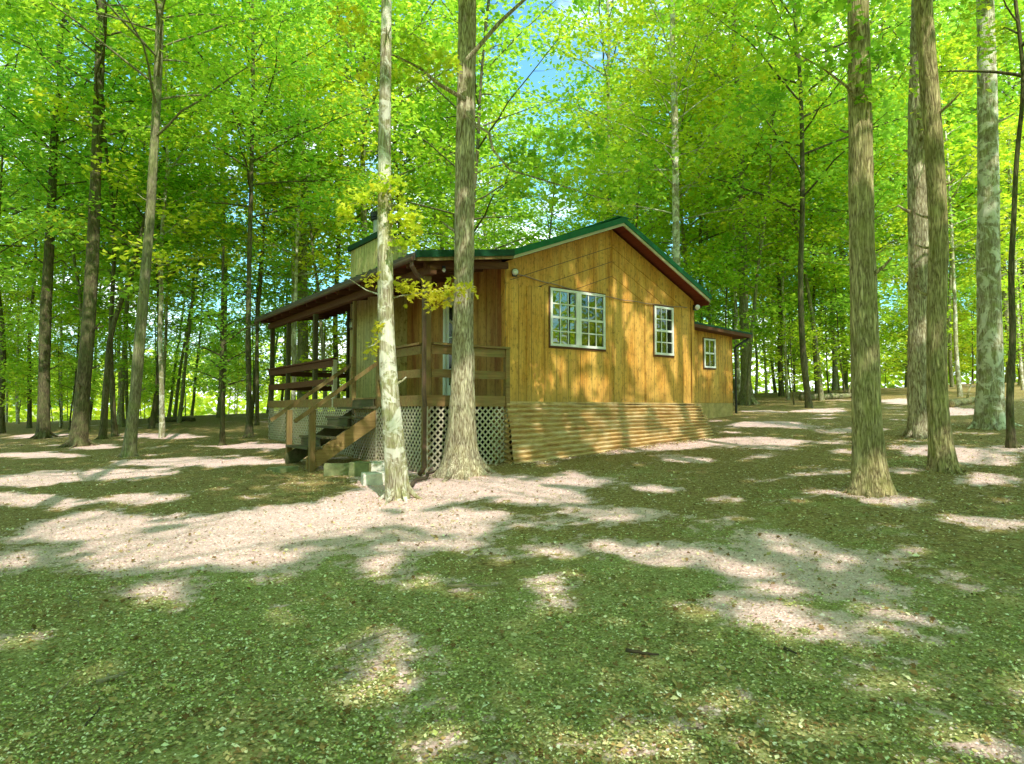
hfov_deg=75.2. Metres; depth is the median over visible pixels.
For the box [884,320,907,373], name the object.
sapling
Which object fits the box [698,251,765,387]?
tree
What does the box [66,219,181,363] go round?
tree
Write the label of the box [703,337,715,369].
window
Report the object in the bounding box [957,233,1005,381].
tree
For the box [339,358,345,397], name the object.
sapling
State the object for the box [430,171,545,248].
tree
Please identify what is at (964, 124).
tree
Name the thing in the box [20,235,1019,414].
woods
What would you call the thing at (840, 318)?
sapling
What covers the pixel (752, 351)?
sapling
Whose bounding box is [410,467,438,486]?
stick
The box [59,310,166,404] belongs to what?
sapling
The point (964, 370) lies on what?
sapling
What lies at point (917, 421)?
tree
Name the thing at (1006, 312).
tree
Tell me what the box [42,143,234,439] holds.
tree
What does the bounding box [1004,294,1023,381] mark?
sapling
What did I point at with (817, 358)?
tree
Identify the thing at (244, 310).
tree
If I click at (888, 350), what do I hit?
sapling
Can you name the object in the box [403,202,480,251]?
tree
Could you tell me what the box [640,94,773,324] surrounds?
tree
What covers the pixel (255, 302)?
tree
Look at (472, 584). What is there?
stick
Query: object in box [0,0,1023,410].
sky
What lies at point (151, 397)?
sapling
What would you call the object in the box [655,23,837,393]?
tree
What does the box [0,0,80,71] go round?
tree
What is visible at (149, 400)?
sapling
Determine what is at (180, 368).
tree
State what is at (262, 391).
sapling
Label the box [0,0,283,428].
tree
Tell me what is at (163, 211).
tree
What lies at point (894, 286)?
tree
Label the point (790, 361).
sapling
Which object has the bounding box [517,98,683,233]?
tree
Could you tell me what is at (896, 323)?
sapling
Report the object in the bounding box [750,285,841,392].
sapling
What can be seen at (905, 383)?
tree
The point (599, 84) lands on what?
tree
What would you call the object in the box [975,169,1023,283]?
tree
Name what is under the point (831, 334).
sapling
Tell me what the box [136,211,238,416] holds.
tree
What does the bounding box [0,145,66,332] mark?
tree
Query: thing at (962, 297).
sapling
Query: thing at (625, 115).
tree
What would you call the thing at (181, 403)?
tree
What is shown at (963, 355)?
sapling
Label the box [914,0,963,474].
tree
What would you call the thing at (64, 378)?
sapling
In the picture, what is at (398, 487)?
tree
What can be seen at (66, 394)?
sapling
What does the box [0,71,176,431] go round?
tree
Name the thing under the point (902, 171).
tree
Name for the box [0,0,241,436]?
tree
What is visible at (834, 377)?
tree
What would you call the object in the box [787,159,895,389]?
tree
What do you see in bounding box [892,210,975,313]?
tree
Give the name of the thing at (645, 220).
tree
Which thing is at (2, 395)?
tree
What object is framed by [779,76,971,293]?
tree
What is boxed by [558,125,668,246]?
tree
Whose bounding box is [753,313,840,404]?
sapling
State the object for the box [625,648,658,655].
stick
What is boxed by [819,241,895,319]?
tree
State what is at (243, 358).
sapling
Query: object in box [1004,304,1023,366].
sapling
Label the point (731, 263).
tree
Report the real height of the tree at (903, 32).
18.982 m
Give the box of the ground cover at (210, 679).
[0,441,1023,763]
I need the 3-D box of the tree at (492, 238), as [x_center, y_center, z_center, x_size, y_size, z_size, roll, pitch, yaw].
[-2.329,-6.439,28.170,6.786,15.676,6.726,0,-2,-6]
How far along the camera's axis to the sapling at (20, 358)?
32.40 m
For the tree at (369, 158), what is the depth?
31.77 m
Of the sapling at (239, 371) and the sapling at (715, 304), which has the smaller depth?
the sapling at (715, 304)
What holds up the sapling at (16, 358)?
on the ground at (738, 426)
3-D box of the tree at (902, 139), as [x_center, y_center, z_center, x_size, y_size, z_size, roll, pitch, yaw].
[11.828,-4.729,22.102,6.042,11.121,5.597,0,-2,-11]
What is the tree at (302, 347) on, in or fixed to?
on the ground at (738, 426)
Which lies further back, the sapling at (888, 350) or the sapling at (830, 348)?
the sapling at (888, 350)
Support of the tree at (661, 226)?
on the ground at (738, 426)
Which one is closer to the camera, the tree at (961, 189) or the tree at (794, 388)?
the tree at (961, 189)
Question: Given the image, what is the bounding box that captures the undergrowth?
[5,292,1018,421]
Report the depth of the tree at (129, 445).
15.13 m
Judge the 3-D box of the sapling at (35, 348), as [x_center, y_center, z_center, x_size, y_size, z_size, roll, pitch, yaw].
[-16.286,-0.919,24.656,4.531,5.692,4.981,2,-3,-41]
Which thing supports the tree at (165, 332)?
on the ground at (738, 426)
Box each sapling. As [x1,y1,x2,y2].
[0,276,152,429]
[0,319,51,411]
[4,316,35,393]
[5,306,37,381]
[5,326,37,408]
[5,348,37,409]
[5,365,36,410]
[6,305,75,414]
[9,331,101,427]
[24,356,72,420]
[32,315,133,396]
[50,356,100,420]
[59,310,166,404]
[99,311,204,416]
[115,352,170,418]
[128,344,189,405]
[128,363,170,417]
[142,359,180,404]
[147,198,266,445]
[150,331,218,415]
[185,331,252,397]
[188,313,265,395]
[196,348,261,413]
[198,311,285,392]
[198,332,269,413]
[199,324,279,413]
[225,345,278,401]
[277,319,345,385]
[280,288,346,416]
[280,326,345,395]
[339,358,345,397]
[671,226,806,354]
[681,262,730,321]
[721,316,776,375]
[727,261,843,391]
[739,308,812,382]
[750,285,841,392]
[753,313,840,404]
[761,253,892,392]
[762,328,812,378]
[767,259,896,392]
[808,326,849,377]
[838,312,905,377]
[849,315,906,376]
[878,289,972,370]
[879,315,906,387]
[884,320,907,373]
[892,300,974,359]
[896,287,976,361]
[903,311,975,367]
[947,294,1006,383]
[947,313,974,365]
[947,333,975,371]
[948,347,974,375]
[951,267,1023,357]
[951,296,975,358]
[961,264,1023,367]
[966,302,1023,373]
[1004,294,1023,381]
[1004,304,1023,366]
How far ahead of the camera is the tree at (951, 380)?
28.57 m
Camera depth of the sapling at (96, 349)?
28.92 m
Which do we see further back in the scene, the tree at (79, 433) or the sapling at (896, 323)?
the sapling at (896, 323)
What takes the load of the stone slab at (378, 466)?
on the ground at (738, 426)
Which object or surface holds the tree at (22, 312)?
on the ground at (738, 426)
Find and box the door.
[443,297,452,394]
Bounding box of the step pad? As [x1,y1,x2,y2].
[267,466,297,472]
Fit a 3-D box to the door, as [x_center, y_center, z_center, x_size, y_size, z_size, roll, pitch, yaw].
[-1.096,-0.712,13.335,0.145,2.060,1.000,2,-3,-36]
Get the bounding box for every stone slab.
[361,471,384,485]
[370,461,383,471]
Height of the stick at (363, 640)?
0.050 m
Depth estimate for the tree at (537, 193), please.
28.02 m
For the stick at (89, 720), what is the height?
0.020 m
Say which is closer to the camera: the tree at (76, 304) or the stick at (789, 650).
the stick at (789, 650)
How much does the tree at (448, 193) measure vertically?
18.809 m
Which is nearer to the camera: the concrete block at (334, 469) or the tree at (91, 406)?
the concrete block at (334, 469)
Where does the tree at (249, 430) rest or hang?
on the ground at (738, 426)
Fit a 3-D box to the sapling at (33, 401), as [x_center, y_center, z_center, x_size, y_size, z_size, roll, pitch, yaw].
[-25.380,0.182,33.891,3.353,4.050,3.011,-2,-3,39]
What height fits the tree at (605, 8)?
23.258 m
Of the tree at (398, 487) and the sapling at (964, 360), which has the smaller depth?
the tree at (398, 487)
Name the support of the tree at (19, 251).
on the ground at (738, 426)
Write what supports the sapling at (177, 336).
on the ground at (738, 426)
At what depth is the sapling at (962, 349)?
37.82 m
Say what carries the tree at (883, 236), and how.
on the ground at (738, 426)
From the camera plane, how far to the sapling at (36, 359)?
37.72 m
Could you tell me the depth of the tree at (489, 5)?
25.05 m
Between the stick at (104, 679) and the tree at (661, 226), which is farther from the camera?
the tree at (661, 226)
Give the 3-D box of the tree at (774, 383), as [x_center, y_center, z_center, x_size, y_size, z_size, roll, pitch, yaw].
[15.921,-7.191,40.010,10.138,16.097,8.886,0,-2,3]
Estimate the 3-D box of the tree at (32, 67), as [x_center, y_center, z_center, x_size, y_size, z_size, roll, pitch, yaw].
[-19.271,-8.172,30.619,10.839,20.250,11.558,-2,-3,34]
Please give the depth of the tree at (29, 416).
26.14 m
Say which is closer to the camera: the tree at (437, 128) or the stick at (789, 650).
the stick at (789, 650)
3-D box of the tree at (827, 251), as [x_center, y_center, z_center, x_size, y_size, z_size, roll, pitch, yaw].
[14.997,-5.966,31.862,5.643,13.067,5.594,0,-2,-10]
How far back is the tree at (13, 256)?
27.74 m
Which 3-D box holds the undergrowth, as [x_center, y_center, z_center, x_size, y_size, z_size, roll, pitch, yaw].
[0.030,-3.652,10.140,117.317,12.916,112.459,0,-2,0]
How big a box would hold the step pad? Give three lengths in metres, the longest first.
0.513 x 0.353 x 0.103 m
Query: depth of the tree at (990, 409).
14.00 m
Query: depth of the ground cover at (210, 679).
3.60 m
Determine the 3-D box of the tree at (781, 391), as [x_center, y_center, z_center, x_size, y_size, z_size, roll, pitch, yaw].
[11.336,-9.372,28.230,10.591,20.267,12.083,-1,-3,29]
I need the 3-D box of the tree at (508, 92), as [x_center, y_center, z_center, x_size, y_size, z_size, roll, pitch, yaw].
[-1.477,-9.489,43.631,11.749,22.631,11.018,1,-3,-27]
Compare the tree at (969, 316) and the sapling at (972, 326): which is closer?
the sapling at (972, 326)
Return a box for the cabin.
[254,211,752,475]
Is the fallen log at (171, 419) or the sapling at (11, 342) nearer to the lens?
the sapling at (11, 342)
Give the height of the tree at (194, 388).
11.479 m
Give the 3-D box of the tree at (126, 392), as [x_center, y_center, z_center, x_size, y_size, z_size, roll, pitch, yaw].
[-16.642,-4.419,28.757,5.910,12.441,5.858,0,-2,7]
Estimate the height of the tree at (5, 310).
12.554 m
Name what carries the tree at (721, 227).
on the ground at (738, 426)
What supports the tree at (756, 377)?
on the ground at (738, 426)
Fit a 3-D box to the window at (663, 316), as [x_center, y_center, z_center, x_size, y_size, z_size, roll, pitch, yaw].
[3.290,-1.097,14.384,0.656,1.120,0.040,2,-3,-36]
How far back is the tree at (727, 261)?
23.06 m
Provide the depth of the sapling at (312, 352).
43.83 m
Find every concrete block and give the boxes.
[323,463,348,476]
[348,461,370,476]
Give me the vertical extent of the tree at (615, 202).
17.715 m
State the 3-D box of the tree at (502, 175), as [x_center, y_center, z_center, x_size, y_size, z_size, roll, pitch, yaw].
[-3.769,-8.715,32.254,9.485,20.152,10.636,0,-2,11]
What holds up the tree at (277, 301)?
on the ground at (738, 426)
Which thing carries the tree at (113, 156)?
on the ground at (738, 426)
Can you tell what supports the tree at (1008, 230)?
on the ground at (738, 426)
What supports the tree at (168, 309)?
on the ground at (738, 426)
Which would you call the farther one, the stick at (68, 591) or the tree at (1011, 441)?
the tree at (1011, 441)
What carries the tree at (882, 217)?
on the ground at (738, 426)
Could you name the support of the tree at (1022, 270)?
on the ground at (738, 426)
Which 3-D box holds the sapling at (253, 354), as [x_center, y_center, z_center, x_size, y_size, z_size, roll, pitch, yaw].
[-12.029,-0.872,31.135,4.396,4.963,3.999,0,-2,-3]
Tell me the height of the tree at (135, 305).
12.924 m
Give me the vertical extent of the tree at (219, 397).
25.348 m
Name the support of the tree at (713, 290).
on the ground at (738, 426)
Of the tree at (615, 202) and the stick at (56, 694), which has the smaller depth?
the stick at (56, 694)
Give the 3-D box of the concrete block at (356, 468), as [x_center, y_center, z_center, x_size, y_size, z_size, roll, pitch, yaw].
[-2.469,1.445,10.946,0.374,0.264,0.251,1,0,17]
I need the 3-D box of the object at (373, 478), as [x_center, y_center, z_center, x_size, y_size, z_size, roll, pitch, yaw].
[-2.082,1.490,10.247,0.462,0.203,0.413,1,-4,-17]
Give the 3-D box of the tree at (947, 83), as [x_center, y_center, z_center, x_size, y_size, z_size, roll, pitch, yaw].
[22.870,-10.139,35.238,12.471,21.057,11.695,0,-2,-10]
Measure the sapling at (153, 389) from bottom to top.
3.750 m
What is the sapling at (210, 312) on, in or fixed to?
on the ground at (738, 426)
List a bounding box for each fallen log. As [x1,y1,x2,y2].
[148,404,195,422]
[799,382,850,400]
[949,381,974,407]
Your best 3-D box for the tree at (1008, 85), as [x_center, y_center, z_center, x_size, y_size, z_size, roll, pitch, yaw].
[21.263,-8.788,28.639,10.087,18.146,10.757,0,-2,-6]
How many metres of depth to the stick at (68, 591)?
4.95 m
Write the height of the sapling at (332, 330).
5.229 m
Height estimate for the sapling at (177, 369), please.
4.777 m
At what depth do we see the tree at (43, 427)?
20.92 m
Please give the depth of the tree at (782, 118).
22.79 m
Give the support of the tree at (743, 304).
on the ground at (738, 426)
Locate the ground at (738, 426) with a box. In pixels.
[0,382,1023,763]
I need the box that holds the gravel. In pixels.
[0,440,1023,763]
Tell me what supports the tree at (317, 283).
on the ground at (738, 426)
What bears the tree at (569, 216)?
on the ground at (738, 426)
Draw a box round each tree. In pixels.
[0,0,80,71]
[0,0,135,433]
[0,0,211,402]
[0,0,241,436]
[0,0,246,438]
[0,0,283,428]
[0,0,330,447]
[0,0,349,457]
[0,1,91,243]
[0,63,102,337]
[0,65,121,427]
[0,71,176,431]
[0,140,115,397]
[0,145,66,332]
[0,157,129,426]
[0,169,34,301]
[0,171,85,423]
[0,174,42,326]
[0,212,171,419]
[0,254,57,353]
[1,239,69,422]
[10,0,297,437]
[14,240,136,352]
[20,111,213,424]
[37,73,221,426]
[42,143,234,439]
[56,143,202,419]
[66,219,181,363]
[72,69,260,396]
[74,0,406,437]
[93,1,362,417]
[115,221,243,416]
[134,145,255,422]
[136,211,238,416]
[137,0,457,420]
[142,68,356,425]
[148,184,255,416]
[153,215,245,415]
[164,116,337,418]
[189,31,377,422]
[196,0,394,424]
[199,0,494,415]
[206,183,354,410]
[218,190,334,366]
[222,0,537,238]
[223,178,373,399]
[225,82,408,424]
[227,206,330,412]
[264,0,502,267]
[279,17,499,260]
[303,0,536,249]
[320,0,674,481]
[321,0,597,249]
[335,0,478,503]
[360,2,532,253]
[368,130,538,248]
[391,54,538,248]
[391,106,531,249]
[402,67,569,248]
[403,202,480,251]
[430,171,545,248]
[488,102,636,248]
[495,0,743,237]
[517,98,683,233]
[519,0,835,265]
[553,36,721,252]
[553,178,643,229]
[555,152,683,268]
[558,103,700,266]
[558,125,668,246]
[569,17,778,277]
[569,39,730,254]
[578,0,935,404]
[583,0,812,321]
[625,202,667,245]
[632,141,749,300]
[635,0,909,395]
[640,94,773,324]
[644,0,1004,407]
[654,42,846,397]
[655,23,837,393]
[661,182,769,323]
[669,47,847,405]
[680,217,750,324]
[683,204,787,378]
[685,127,830,318]
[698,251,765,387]
[702,165,808,392]
[702,189,804,392]
[703,0,904,497]
[704,131,848,392]
[708,42,906,400]
[710,145,848,399]
[713,0,1023,241]
[731,118,883,393]
[732,93,874,365]
[733,2,907,389]
[752,232,839,391]
[758,148,896,390]
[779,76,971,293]
[780,54,899,389]
[781,84,975,315]
[784,123,905,302]
[785,159,907,323]
[787,0,1023,386]
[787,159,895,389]
[789,0,1022,430]
[792,0,1023,219]
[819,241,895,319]
[830,0,1023,258]
[832,116,904,287]
[842,24,1023,396]
[870,0,1023,382]
[875,119,1007,384]
[875,120,1023,355]
[876,59,1004,265]
[877,210,972,318]
[878,229,969,319]
[879,0,1023,448]
[890,109,1023,386]
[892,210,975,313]
[897,0,928,438]
[897,7,1023,290]
[898,81,1023,279]
[903,0,1023,385]
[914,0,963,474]
[948,91,1023,284]
[948,114,1023,389]
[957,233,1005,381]
[962,1,1023,215]
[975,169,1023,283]
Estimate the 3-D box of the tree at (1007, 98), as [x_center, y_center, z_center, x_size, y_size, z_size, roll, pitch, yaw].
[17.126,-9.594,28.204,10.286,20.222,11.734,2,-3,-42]
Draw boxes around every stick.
[47,678,73,703]
[66,590,82,607]
[84,707,99,726]
[96,671,127,684]
[346,628,389,648]
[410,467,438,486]
[447,582,496,586]
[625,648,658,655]
[783,646,796,653]
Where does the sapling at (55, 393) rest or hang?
on the ground at (738, 426)
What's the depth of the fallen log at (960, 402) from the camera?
19.33 m
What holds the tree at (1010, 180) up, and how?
on the ground at (738, 426)
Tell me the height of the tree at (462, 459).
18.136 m
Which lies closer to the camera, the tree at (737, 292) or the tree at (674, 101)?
the tree at (674, 101)
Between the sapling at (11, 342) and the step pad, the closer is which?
the step pad
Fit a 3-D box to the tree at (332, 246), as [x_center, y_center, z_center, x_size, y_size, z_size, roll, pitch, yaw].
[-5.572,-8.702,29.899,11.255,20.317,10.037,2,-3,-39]
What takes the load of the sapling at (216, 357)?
on the ground at (738, 426)
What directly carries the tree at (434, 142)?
on the ground at (738, 426)
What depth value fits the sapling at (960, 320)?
31.74 m
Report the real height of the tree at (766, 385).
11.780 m
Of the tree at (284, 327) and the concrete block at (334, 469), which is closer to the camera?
the concrete block at (334, 469)
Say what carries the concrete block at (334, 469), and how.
on the ground at (738, 426)
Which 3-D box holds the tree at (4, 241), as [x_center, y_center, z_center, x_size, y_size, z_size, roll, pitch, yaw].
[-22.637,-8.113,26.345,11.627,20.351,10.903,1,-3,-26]
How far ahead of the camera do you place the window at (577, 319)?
12.92 m
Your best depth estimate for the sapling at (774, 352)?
41.90 m
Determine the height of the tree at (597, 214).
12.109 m
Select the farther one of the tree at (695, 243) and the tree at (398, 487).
the tree at (695, 243)
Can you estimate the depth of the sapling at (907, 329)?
34.16 m
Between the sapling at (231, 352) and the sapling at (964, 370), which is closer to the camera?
the sapling at (231, 352)
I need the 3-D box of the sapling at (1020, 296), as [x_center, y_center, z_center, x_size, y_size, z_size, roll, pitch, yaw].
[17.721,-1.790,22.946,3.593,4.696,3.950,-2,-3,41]
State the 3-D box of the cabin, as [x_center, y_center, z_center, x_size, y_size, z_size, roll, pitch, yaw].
[0.187,-0.913,17.496,13.420,5.970,9.545,2,-3,-36]
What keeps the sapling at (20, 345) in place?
on the ground at (738, 426)
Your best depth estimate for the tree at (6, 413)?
31.68 m
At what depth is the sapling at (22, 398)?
38.77 m
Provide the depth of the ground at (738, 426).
4.95 m
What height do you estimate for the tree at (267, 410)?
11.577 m
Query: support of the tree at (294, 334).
on the ground at (738, 426)
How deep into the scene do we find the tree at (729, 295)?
33.14 m
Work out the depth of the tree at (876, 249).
37.02 m
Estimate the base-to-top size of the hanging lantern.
0.576 m
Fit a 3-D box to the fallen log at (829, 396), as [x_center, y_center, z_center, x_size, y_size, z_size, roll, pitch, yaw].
[12.197,0.276,24.720,3.087,0.933,0.293,0,-2,-5]
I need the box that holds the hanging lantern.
[346,302,352,329]
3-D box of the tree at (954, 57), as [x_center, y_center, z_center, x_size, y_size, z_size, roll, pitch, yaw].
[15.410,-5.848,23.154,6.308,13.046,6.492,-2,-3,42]
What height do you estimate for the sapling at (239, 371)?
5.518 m
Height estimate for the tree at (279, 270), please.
12.804 m
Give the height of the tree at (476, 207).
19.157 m
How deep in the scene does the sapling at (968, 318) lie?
42.99 m
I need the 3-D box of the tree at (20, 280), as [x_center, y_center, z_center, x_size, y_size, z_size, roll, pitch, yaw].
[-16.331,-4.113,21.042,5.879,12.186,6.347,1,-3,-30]
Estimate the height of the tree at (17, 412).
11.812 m
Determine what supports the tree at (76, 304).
on the ground at (738, 426)
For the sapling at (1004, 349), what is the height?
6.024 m
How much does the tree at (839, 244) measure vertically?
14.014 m
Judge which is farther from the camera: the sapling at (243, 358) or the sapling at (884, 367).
the sapling at (243, 358)
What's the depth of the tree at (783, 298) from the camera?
25.34 m
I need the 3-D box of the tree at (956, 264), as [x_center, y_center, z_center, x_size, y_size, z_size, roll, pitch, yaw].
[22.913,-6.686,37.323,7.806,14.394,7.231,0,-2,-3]
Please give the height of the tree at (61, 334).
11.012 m
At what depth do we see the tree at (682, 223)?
27.02 m
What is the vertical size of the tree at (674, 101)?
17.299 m
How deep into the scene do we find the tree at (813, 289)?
25.38 m
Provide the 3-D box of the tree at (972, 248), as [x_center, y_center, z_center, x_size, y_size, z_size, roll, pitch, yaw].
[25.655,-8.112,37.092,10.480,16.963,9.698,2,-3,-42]
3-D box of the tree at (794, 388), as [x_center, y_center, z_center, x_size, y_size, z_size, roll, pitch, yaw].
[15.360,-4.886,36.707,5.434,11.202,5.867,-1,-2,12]
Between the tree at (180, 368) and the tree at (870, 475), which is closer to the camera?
the tree at (870, 475)
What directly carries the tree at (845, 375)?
on the ground at (738, 426)
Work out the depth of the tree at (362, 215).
24.78 m
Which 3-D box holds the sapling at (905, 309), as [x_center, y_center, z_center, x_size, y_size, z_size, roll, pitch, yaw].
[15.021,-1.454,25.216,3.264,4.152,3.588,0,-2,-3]
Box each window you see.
[549,286,605,351]
[653,305,673,357]
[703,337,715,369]
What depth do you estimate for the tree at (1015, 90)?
31.77 m
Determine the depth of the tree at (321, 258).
23.18 m
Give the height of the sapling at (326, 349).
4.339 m
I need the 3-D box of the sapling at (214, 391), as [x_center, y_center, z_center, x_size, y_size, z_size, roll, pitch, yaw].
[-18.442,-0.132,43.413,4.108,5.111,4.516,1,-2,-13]
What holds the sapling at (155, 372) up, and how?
on the ground at (738, 426)
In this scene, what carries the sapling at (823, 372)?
on the ground at (738, 426)
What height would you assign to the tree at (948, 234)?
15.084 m

